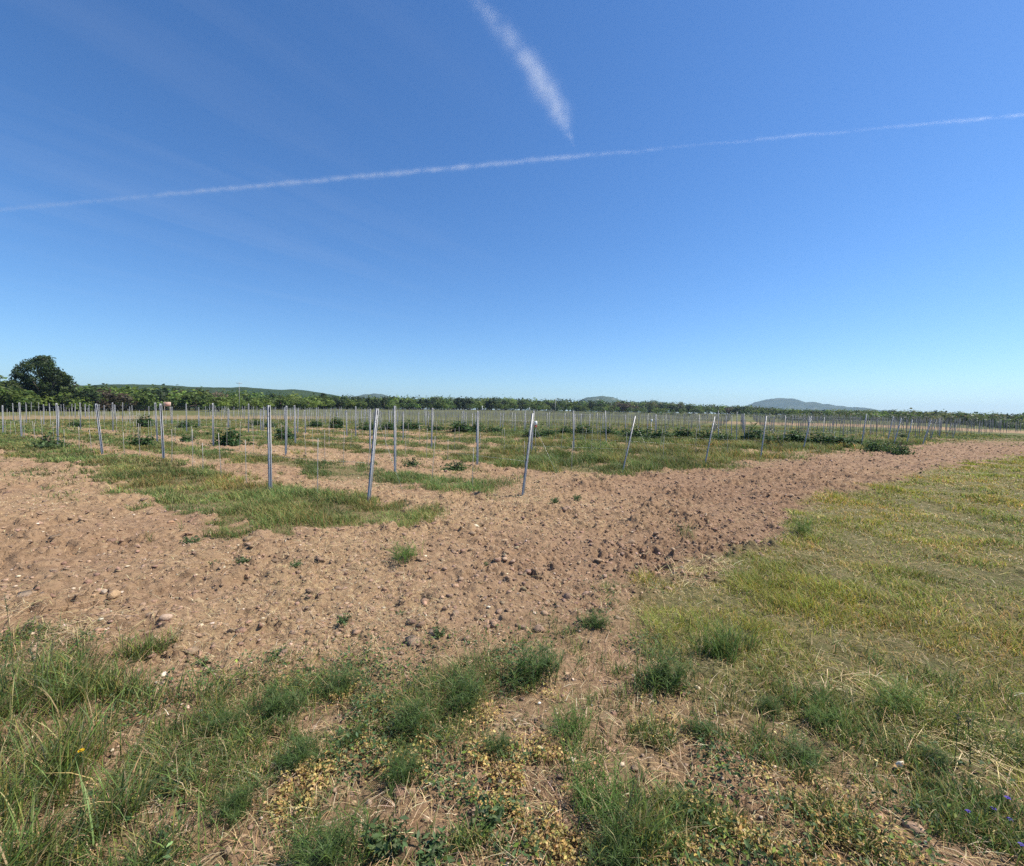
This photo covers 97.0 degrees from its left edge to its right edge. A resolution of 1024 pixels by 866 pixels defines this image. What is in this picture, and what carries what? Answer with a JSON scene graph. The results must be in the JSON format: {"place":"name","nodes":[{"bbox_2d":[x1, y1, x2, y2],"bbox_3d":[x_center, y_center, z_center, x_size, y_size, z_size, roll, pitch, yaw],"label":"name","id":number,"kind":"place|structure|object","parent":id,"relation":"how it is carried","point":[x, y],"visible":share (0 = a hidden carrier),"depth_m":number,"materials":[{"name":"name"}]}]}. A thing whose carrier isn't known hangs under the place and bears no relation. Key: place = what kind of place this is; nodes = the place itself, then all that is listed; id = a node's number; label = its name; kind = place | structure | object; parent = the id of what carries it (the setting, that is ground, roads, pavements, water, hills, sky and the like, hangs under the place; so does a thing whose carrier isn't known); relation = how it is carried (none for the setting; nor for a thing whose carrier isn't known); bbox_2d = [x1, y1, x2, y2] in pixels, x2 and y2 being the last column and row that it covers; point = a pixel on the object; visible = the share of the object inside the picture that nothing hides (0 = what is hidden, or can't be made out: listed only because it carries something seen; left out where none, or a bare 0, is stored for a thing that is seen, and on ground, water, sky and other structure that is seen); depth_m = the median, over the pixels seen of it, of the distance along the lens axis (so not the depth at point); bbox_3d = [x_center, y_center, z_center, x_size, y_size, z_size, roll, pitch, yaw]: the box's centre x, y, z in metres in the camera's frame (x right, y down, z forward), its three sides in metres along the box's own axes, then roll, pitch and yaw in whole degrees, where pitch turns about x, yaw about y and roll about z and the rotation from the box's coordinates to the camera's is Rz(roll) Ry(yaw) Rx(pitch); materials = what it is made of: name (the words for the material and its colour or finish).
{"place":"outdoors","nodes":[
{"label":"outdoors","id":0,"kind":"place"},
{"bbox_2d":[0,592,15,706],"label":"tall grass","id":1,"kind":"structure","parent":0,"point":[7,610],"depth_m":2.44,"materials":[{"name":"green plant"}]},
{"bbox_2d":[76,384,382,408],"bbox_3d":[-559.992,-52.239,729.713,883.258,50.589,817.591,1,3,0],"label":"wooded ridge","id":2,"kind":"structure","parent":0,"point":[304,393],"depth_m":674.76,"materials":[{"name":"green plant"}]},
{"bbox_2d":[0,408,1023,865],"bbox_3d":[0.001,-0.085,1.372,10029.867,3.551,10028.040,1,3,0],"label":"ground","id":3,"kind":"structure","parent":0,"point":[138,588],"depth_m":4.03,"materials":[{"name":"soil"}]},
{"bbox_2d":[0,386,29,411],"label":"oak tree","id":4,"kind":"object","parent":3,"relation":"on","point":[8,394],"visible":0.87,"depth_m":75.46,"materials":[{"name":"green plant"}]},
{"bbox_2d":[5,388,44,411],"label":"oak tree","id":5,"kind":"object","parent":3,"relation":"on","point":[27,393],"visible":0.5,"depth_m":78.84,"materials":[{"name":"green plant"}]},
{"bbox_2d":[4,355,79,410],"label":"broadleaf tree","id":6,"kind":"object","parent":3,"relation":"on","point":[51,381],"visible":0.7,"depth_m":85.17,"materials":[{"name":"green plant"}]},
{"bbox_2d":[29,622,57,710],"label":"tall grass","id":7,"kind":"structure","parent":3,"relation":"on","point":[37,638],"depth_m":2.48,"materials":[{"name":"green plant"}]},
{"bbox_2d":[26,426,75,448],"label":"shrub","id":8,"kind":"object","parent":3,"relation":"on","point":[47,442],"visible":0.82,"depth_m":17.35,"materials":[{"name":"green plant"}]},
{"bbox_2d":[39,395,67,410],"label":"light tree","id":9,"kind":"object","parent":3,"relation":"on","point":[54,400],"visible":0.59,"depth_m":85.32,"materials":[{"name":"green plant"}]},
{"bbox_2d":[65,396,93,410],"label":"light tree","id":10,"kind":"object","parent":3,"relation":"on","point":[81,400],"visible":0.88,"depth_m":86.20,"materials":[{"name":"green plant"}]},
{"bbox_2d":[71,389,102,409],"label":"dark tree","id":11,"kind":"object","parent":3,"relation":"on","point":[90,394],"visible":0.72,"depth_m":88.15,"materials":[{"name":"green plant"}]},
{"bbox_2d":[95,404,102,453],"bbox_3d":[-14.261,0.049,15.687,0.057,2.125,0.224,4,4,48],"label":"vineyard post","id":12,"kind":"object","parent":3,"relation":"on","point":[98,425],"visible":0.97,"depth_m":15.66,"materials":[{"name":"metal"}]},
{"bbox_2d":[93,388,138,410],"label":"brown tree","id":13,"kind":"object","parent":3,"relation":"on","point":[118,398],"visible":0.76,"depth_m":91.81,"materials":[{"name":"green plant"}]},
{"bbox_2d":[126,430,157,446],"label":"shrub","id":14,"kind":"object","parent":3,"relation":"on","point":[136,441],"visible":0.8,"depth_m":18.63,"materials":[{"name":"green plant"}]},
{"bbox_2d":[133,412,155,426],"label":"shrub","id":15,"kind":"object","parent":3,"relation":"on","point":[142,422],"visible":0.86,"depth_m":37.66,"materials":[{"name":"green plant"}]},
{"bbox_2d":[132,391,162,410],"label":"oak tree","id":16,"kind":"object","parent":3,"relation":"on","point":[145,405],"visible":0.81,"depth_m":100.67,"materials":[{"name":"green plant"}]},
{"bbox_2d":[159,404,164,458],"bbox_3d":[-10.742,0.171,13.932,0.037,2.141,0.070,2,4,37],"label":"vineyard post","id":17,"kind":"object","parent":3,"relation":"on","point":[162,431],"visible":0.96,"depth_m":13.92,"materials":[{"name":"metal"}]},
{"bbox_2d":[153,394,173,409],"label":"dark tree","id":18,"kind":"object","parent":3,"relation":"on","point":[164,398],"visible":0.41,"depth_m":108.34,"materials":[{"name":"green plant"}]},
{"bbox_2d":[176,392,209,410],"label":"oak tree","id":19,"kind":"object","parent":3,"relation":"on","point":[199,403],"visible":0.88,"depth_m":109.74,"materials":[{"name":"green plant"}]},
{"bbox_2d":[203,397,231,411],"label":"light tree","id":20,"kind":"object","parent":3,"relation":"on","point":[220,402],"visible":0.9,"depth_m":99.65,"materials":[{"name":"green plant"}]},
{"bbox_2d":[192,699,254,737],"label":"feathery weed","id":21,"kind":"object","parent":3,"relation":"on","point":[222,720],"visible":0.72,"depth_m":2.31,"materials":[{"name":"green plant"}]},
{"bbox_2d":[206,428,253,446],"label":"shrub","id":22,"kind":"object","parent":3,"relation":"on","point":[227,437],"visible":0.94,"depth_m":19.87,"materials":[{"name":"green plant"}]},
{"bbox_2d":[195,775,271,828],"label":"feathery weed","id":23,"kind":"object","parent":3,"relation":"on","point":[237,809],"visible":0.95,"depth_m":1.84,"materials":[{"name":"green plant"}]},
{"bbox_2d":[250,398,271,409],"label":"light tree","id":24,"kind":"object","parent":3,"relation":"on","point":[258,403],"visible":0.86,"depth_m":126.92,"materials":[{"name":"green plant"}]},
{"bbox_2d":[267,405,271,488],"bbox_3d":[-4.774,0.499,8.934,0.037,2.087,0.071,2,3,26],"label":"vineyard post","id":25,"kind":"object","parent":3,"relation":"on","point":[269,445],"visible":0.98,"depth_m":8.92,"materials":[{"name":"metal"}]},
{"bbox_2d":[249,672,311,734],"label":"feathery weed","id":26,"kind":"object","parent":3,"relation":"on","point":[273,703],"visible":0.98,"depth_m":2.43,"materials":[{"name":"green plant"}]},
{"bbox_2d":[267,395,294,409],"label":"oak tree","id":27,"kind":"object","parent":3,"relation":"on","point":[280,397],"visible":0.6,"depth_m":137.45,"materials":[{"name":"green plant"}]},
{"bbox_2d":[273,422,297,440],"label":"shrub","id":28,"kind":"object","parent":3,"relation":"on","point":[278,435],"visible":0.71,"depth_m":23.96,"materials":[{"name":"green plant"}]},
{"bbox_2d":[285,406,286,454],"bbox_3d":[-8.016,0.111,16.084,0.037,2.150,0.070,3,2,26],"label":"vineyard post","id":29,"kind":"object","parent":3,"relation":"on","point":[285,430],"visible":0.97,"depth_m":16.07,"materials":[{"name":"metal"}]},
{"bbox_2d":[259,724,332,782],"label":"feathery weed","id":30,"kind":"object","parent":3,"relation":"on","point":[299,756],"visible":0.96,"depth_m":2.07,"materials":[{"name":"green plant"}]},
{"bbox_2d":[316,395,334,408],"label":"oak tree","id":31,"kind":"object","parent":3,"relation":"on","point":[326,398],"visible":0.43,"depth_m":153.28,"materials":[{"name":"green plant"}]},
{"bbox_2d":[273,795,382,865],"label":"feathery weed","id":32,"kind":"object","parent":3,"relation":"on","point":[328,847],"visible":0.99,"depth_m":1.65,"materials":[{"name":"green plant"}]},
{"bbox_2d":[327,415,344,427],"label":"shrub","id":33,"kind":"object","parent":3,"relation":"on","point":[338,423],"visible":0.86,"depth_m":40.21,"materials":[{"name":"green plant"}]},
{"bbox_2d":[311,659,370,701],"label":"feathery weed","id":34,"kind":"object","parent":3,"relation":"on","point":[346,681],"visible":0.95,"depth_m":2.65,"materials":[{"name":"green plant"}]},
{"bbox_2d":[336,613,352,625],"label":"leafy weed","id":35,"kind":"object","parent":3,"relation":"on","point":[342,621],"visible":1,"depth_m":3.48,"materials":[{"name":"green plant"}]},
{"bbox_2d":[340,720,370,746],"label":"feathery weed","id":36,"kind":"object","parent":3,"relation":"on","point":[355,736],"visible":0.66,"depth_m":2.25,"materials":[{"name":"green plant"}]},
{"bbox_2d":[354,421,380,430],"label":"shrub","id":37,"kind":"object","parent":3,"relation":"on","point":[366,428],"visible":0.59,"depth_m":37.74,"materials":[{"name":"green plant"}]},
{"bbox_2d":[359,809,415,860],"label":"leafy weed","id":38,"kind":"object","parent":3,"relation":"on","point":[381,848],"visible":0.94,"depth_m":1.70,"materials":[{"name":"green plant"}]},
{"bbox_2d":[367,408,407,505],"bbox_3d":[-2.106,0.599,7.869,1.094,2.049,0.194,2,3,31],"label":"vineyard post","id":39,"kind":"object","parent":3,"relation":"on","point":[373,452],"visible":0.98,"depth_m":8.09,"materials":[{"name":"metal"}]},
{"bbox_2d":[393,406,395,471],"bbox_3d":[-3.032,0.375,11.748,0.036,2.157,0.070,1,3,20],"label":"vineyard post","id":40,"kind":"object","parent":3,"relation":"on","point":[394,411],"visible":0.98,"depth_m":11.73,"materials":[{"name":"metal"}]},
{"bbox_2d":[364,738,435,803],"bbox_3d":[-0.494,1.492,2.038,0.249,0.220,0.343,2,3,24],"label":"feathery weed","id":41,"kind":"object","parent":3,"relation":"on","point":[405,774],"visible":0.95,"depth_m":2.03,"materials":[{"name":"green plant"}]},
{"bbox_2d":[382,536,423,563],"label":"grass tuft","id":42,"kind":"object","parent":3,"relation":"on","point":[406,553],"visible":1,"depth_m":4.97,"materials":[{"name":"green plant"}]},
{"bbox_2d":[397,419,423,429],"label":"shrub","id":43,"kind":"object","parent":3,"relation":"on","point":[409,426],"visible":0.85,"depth_m":40.13,"materials":[{"name":"green plant"}]},
{"bbox_2d":[382,684,439,745],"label":"feathery weed","id":44,"kind":"object","parent":3,"relation":"on","point":[408,710],"visible":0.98,"depth_m":2.32,"materials":[{"name":"green plant"}]},
{"bbox_2d":[410,825,455,865],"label":"leafy weed","id":45,"kind":"object","parent":3,"relation":"on","point":[432,850],"visible":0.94,"depth_m":1.69,"materials":[{"name":"green plant"}]},
{"bbox_2d":[432,399,448,409],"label":"oak tree","id":46,"kind":"object","parent":3,"relation":"on","point":[438,404],"visible":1,"depth_m":199.11,"materials":[{"name":"green plant"}]},
{"bbox_2d":[440,459,470,470],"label":"shrub","id":47,"kind":"object","parent":3,"relation":"on","point":[456,466],"visible":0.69,"depth_m":12.56,"materials":[{"name":"green plant"}]},
{"bbox_2d":[444,420,475,432],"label":"shrub","id":48,"kind":"object","parent":3,"relation":"on","point":[457,427],"visible":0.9,"depth_m":36.08,"materials":[{"name":"green plant"}]},
{"bbox_2d":[451,397,469,409],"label":"dark tree","id":49,"kind":"object","parent":3,"relation":"on","point":[458,401],"visible":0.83,"depth_m":225.67,"materials":[{"name":"green plant"}]},
{"bbox_2d":[432,645,494,716],"bbox_3d":[-0.271,1.433,2.598,0.354,0.267,0.501,0,3,-15],"label":"feathery weed","id":50,"kind":"object","parent":3,"relation":"on","point":[466,692],"visible":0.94,"depth_m":2.58,"materials":[{"name":"green plant"}]},
{"bbox_2d":[476,412,478,464],"bbox_3d":[-1.034,0.368,13.609,0.038,2.014,0.071,3,3,40],"label":"vineyard post","id":51,"kind":"object","parent":3,"relation":"on","point":[477,448],"visible":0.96,"depth_m":13.60,"materials":[{"name":"metal"}]},
{"bbox_2d":[2,445,979,865],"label":"pebbles","id":52,"kind":"object","parent":3,"relation":"on","point":[380,637],"visible":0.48,"depth_m":3.46,"materials":[{"name":"stone"}]},
{"bbox_2d":[484,398,497,410],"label":"dark tree","id":53,"kind":"object","parent":3,"relation":"on","point":[488,404],"visible":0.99,"depth_m":224.92,"materials":[{"name":"green plant"}]},
{"bbox_2d":[473,786,511,831],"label":"leafy weed","id":54,"kind":"object","parent":3,"relation":"on","point":[486,811],"visible":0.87,"depth_m":1.82,"materials":[{"name":"green plant"}]},
{"bbox_2d":[468,724,520,763],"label":"feathery weed","id":55,"kind":"object","parent":3,"relation":"on","point":[499,747],"visible":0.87,"depth_m":2.21,"materials":[{"name":"green plant"}]},
{"bbox_2d":[0,418,1023,541],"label":"row weeds","id":56,"kind":"object","parent":3,"relation":"on","point":[686,458],"visible":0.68,"depth_m":15.34,"materials":[{"name":"green plant"}]},
{"bbox_2d":[0,375,1023,419],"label":"woodland","id":57,"kind":"object","parent":3,"relation":"on","point":[641,405],"visible":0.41,"depth_m":182.98,"materials":[{"name":"green plant"}]},
{"bbox_2d":[0,514,1023,865],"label":"weed cover","id":58,"kind":"object","parent":3,"relation":"on","point":[200,760],"visible":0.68,"depth_m":2.12,"materials":[{"name":"green plant"}]},
{"bbox_2d":[0,426,1023,865],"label":"soil clods","id":59,"kind":"object","parent":3,"relation":"on","point":[412,638],"visible":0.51,"depth_m":4.30,"materials":[{"name":"brown soil"}]},
{"bbox_2d":[9,406,1023,437],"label":"distant stakes","id":60,"kind":"object","parent":3,"relation":"on","point":[842,423],"visible":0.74,"depth_m":63.29,"materials":[{"name":"grey metal"}]},
{"bbox_2d":[484,634,588,690],"bbox_3d":[0.147,1.397,2.809,0.630,0.269,0.457,-1,3,-34],"label":"feathery weed","id":61,"kind":"object","parent":3,"relation":"on","point":[542,661],"visible":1,"depth_m":2.79,"materials":[{"name":"green plant"}]},
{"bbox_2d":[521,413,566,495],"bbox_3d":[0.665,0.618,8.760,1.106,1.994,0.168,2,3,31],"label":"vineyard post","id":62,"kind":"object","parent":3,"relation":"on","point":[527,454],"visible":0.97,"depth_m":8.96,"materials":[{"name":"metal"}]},
{"bbox_2d":[563,401,581,410],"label":"oak tree","id":63,"kind":"object","parent":3,"relation":"on","point":[572,405],"visible":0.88,"depth_m":258.00,"materials":[{"name":"green plant"}]},
{"bbox_2d":[541,678,607,744],"bbox_3d":[0.320,1.462,2.374,0.385,0.210,0.448,1,3,3],"label":"grass tuft","id":64,"kind":"object","parent":3,"relation":"on","point":[581,721],"visible":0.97,"depth_m":2.33,"materials":[{"name":"green plant"}]},
{"bbox_2d":[571,422,597,435],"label":"shrub","id":65,"kind":"object","parent":3,"relation":"on","point":[580,430],"visible":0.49,"depth_m":33.18,"materials":[{"name":"green plant"}]},
{"bbox_2d":[572,604,613,631],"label":"feathery weed","id":66,"kind":"object","parent":3,"relation":"on","point":[592,621],"visible":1,"depth_m":3.42,"materials":[{"name":"green plant"}]},
{"bbox_2d":[250,674,938,865],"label":"dried chickweed","id":67,"kind":"object","parent":3,"relation":"on","point":[564,843],"visible":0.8,"depth_m":1.87,"materials":[{"name":"yellow plant"}]},
{"bbox_2d":[550,712,693,864],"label":"grass tuft","id":68,"kind":"object","parent":3,"relation":"on","point":[579,789],"visible":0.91,"depth_m":1.89,"materials":[{"name":"green plant"}]},
{"bbox_2d":[577,784,679,865],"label":"grass tuft","id":69,"kind":"object","parent":3,"relation":"on","point":[628,860],"visible":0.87,"depth_m":1.66,"materials":[{"name":"green plant"}]},
{"bbox_2d":[616,425,650,439],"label":"shrub","id":70,"kind":"object","parent":3,"relation":"on","point":[640,434],"visible":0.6,"depth_m":29.07,"materials":[{"name":"green plant"}]},
{"bbox_2d":[646,424,674,439],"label":"shrub","id":71,"kind":"object","parent":3,"relation":"on","point":[654,434],"visible":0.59,"depth_m":28.89,"materials":[{"name":"green plant"}]},
{"bbox_2d":[630,634,708,701],"bbox_3d":[0.931,1.392,2.736,0.536,0.317,0.379,0,3,-15],"label":"feathery weed","id":72,"kind":"object","parent":3,"relation":"on","point":[678,673],"visible":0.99,"depth_m":2.72,"materials":[{"name":"green plant"}]},
{"bbox_2d":[668,426,694,438],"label":"shrub","id":73,"kind":"object","parent":3,"relation":"on","point":[681,433],"visible":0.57,"depth_m":29.52,"materials":[{"name":"green plant"}]},
{"bbox_2d":[668,788,711,823],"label":"leafy weed","id":74,"kind":"object","parent":3,"relation":"on","point":[690,809],"visible":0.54,"depth_m":1.86,"materials":[{"name":"green plant"}]},
{"bbox_2d":[677,708,727,740],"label":"feathery weed","id":75,"kind":"object","parent":3,"relation":"on","point":[699,726],"visible":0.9,"depth_m":2.33,"materials":[{"name":"green plant"}]},
{"bbox_2d":[688,427,716,440],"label":"shrub","id":76,"kind":"object","parent":3,"relation":"on","point":[706,435],"visible":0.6,"depth_m":28.73,"materials":[{"name":"green plant"}]},
{"bbox_2d":[684,614,747,667],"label":"grass tuft","id":77,"kind":"object","parent":3,"relation":"on","point":[714,645],"visible":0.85,"depth_m":3.03,"materials":[{"name":"green plant"}]},
{"bbox_2d":[712,431,739,441],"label":"shrub","id":78,"kind":"object","parent":3,"relation":"on","point":[720,438],"visible":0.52,"depth_m":27.10,"materials":[{"name":"green plant"}]},
{"bbox_2d":[737,421,764,439],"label":"shrub","id":79,"kind":"object","parent":3,"relation":"on","point":[752,435],"visible":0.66,"depth_m":28.19,"materials":[{"name":"green plant"}]},
{"bbox_2d":[750,687,798,720],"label":"feathery weed","id":80,"kind":"object","parent":3,"relation":"on","point":[767,701],"visible":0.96,"depth_m":2.50,"materials":[{"name":"green plant"}]},
{"bbox_2d":[760,429,789,445],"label":"shrub","id":81,"kind":"object","parent":3,"relation":"on","point":[771,438],"visible":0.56,"depth_m":26.36,"materials":[{"name":"green plant"}]},
{"bbox_2d":[532,408,1023,428],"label":"scrub","id":82,"kind":"object","parent":3,"relation":"on","point":[973,418],"visible":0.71,"depth_m":107.14,"materials":[{"name":"green plant"}]},
{"bbox_2d":[751,723,835,782],"bbox_3d":[1.385,1.500,2.179,0.335,0.179,0.315,-1,3,-28],"label":"feathery weed","id":83,"kind":"object","parent":3,"relation":"on","point":[808,752],"visible":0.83,"depth_m":2.15,"materials":[{"name":"green plant"}]},
{"bbox_2d":[781,427,812,443],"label":"shrub","id":84,"kind":"object","parent":3,"relation":"on","point":[798,437],"visible":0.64,"depth_m":26.04,"materials":[{"name":"green plant"}]},
{"bbox_2d":[787,515,812,533],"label":"grass tuft","id":85,"kind":"object","parent":3,"relation":"on","point":[799,527],"visible":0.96,"depth_m":6.42,"materials":[{"name":"green plant"}]},
{"bbox_2d":[804,430,835,445],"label":"shrub","id":86,"kind":"object","parent":3,"relation":"on","point":[818,438],"visible":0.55,"depth_m":25.88,"materials":[{"name":"green plant"}]},
{"bbox_2d":[789,674,863,754],"bbox_3d":[1.649,1.473,2.369,0.396,0.195,0.461,1,3,-6],"label":"grass tuft","id":87,"kind":"object","parent":3,"relation":"on","point":[817,717],"visible":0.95,"depth_m":2.38,"materials":[{"name":"green plant"}]},
{"bbox_2d":[823,432,855,447],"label":"shrub","id":88,"kind":"object","parent":3,"relation":"on","point":[840,440],"visible":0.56,"depth_m":25.21,"materials":[{"name":"green plant"}]},
{"bbox_2d":[859,436,891,451],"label":"shrub","id":89,"kind":"object","parent":3,"relation":"on","point":[873,447],"visible":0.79,"depth_m":21.38,"materials":[{"name":"green plant"}]},
{"bbox_2d":[885,439,915,454],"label":"shrub","id":90,"kind":"object","parent":3,"relation":"on","point":[898,450],"visible":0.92,"depth_m":20.39,"materials":[{"name":"green plant"}]},
{"bbox_2d":[859,660,950,718],"bbox_3d":[2.183,1.454,2.563,0.453,0.223,0.528,1,3,14],"label":"grass tuft","id":91,"kind":"object","parent":3,"relation":"on","point":[894,703],"visible":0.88,"depth_m":2.51,"materials":[{"name":"green plant"}]},
{"bbox_2d":[902,821,925,835],"bbox_3d":[1.582,1.556,1.783,0.068,0.042,0.062,1,3,2],"label":"stone","id":92,"kind":"object","parent":3,"relation":"on","point":[909,825],"visible":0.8,"depth_m":1.77,"materials":[{"name":"beige stone"}]},
{"bbox_2d":[916,736,966,778],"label":"feathery weed","id":93,"kind":"object","parent":3,"relation":"on","point":[938,753],"visible":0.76,"depth_m":2.12,"materials":[{"name":"green plant"}]},
{"bbox_2d":[972,828,1010,856],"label":"leafy weed","id":94,"kind":"object","parent":3,"relation":"on","point":[986,839],"visible":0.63,"depth_m":1.72,"materials":[{"name":"green plant"}]},
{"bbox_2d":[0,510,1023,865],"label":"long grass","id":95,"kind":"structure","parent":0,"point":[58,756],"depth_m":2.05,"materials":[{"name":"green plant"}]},
{"bbox_2d":[0,0,1023,415],"label":"sky","id":96,"kind":"structure","parent":0,"point":[698,202],"materials":[{"name":"blue"}]},
{"bbox_2d":[573,396,670,412],"bbox_3d":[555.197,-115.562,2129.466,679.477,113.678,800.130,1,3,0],"label":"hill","id":97,"kind":"structure","parent":0,"point":[605,399],"depth_m":2012.10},
{"bbox_2d":[731,398,897,414],"bbox_3d":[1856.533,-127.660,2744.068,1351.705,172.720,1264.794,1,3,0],"label":"long hill","id":98,"kind":"structure","parent":0,"point":[785,403],"depth_m":2609.89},
{"bbox_2d":[627,452,1023,858],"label":"meadow grass","id":99,"kind":"structure","parent":0,"point":[746,581],"depth_m":4.08,"materials":[{"name":"green plant"}]},
{"bbox_2d":[953,712,972,766],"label":"tall grass","id":100,"kind":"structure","parent":0,"point":[958,718],"depth_m":2.10,"materials":[{"name":"green plant"}]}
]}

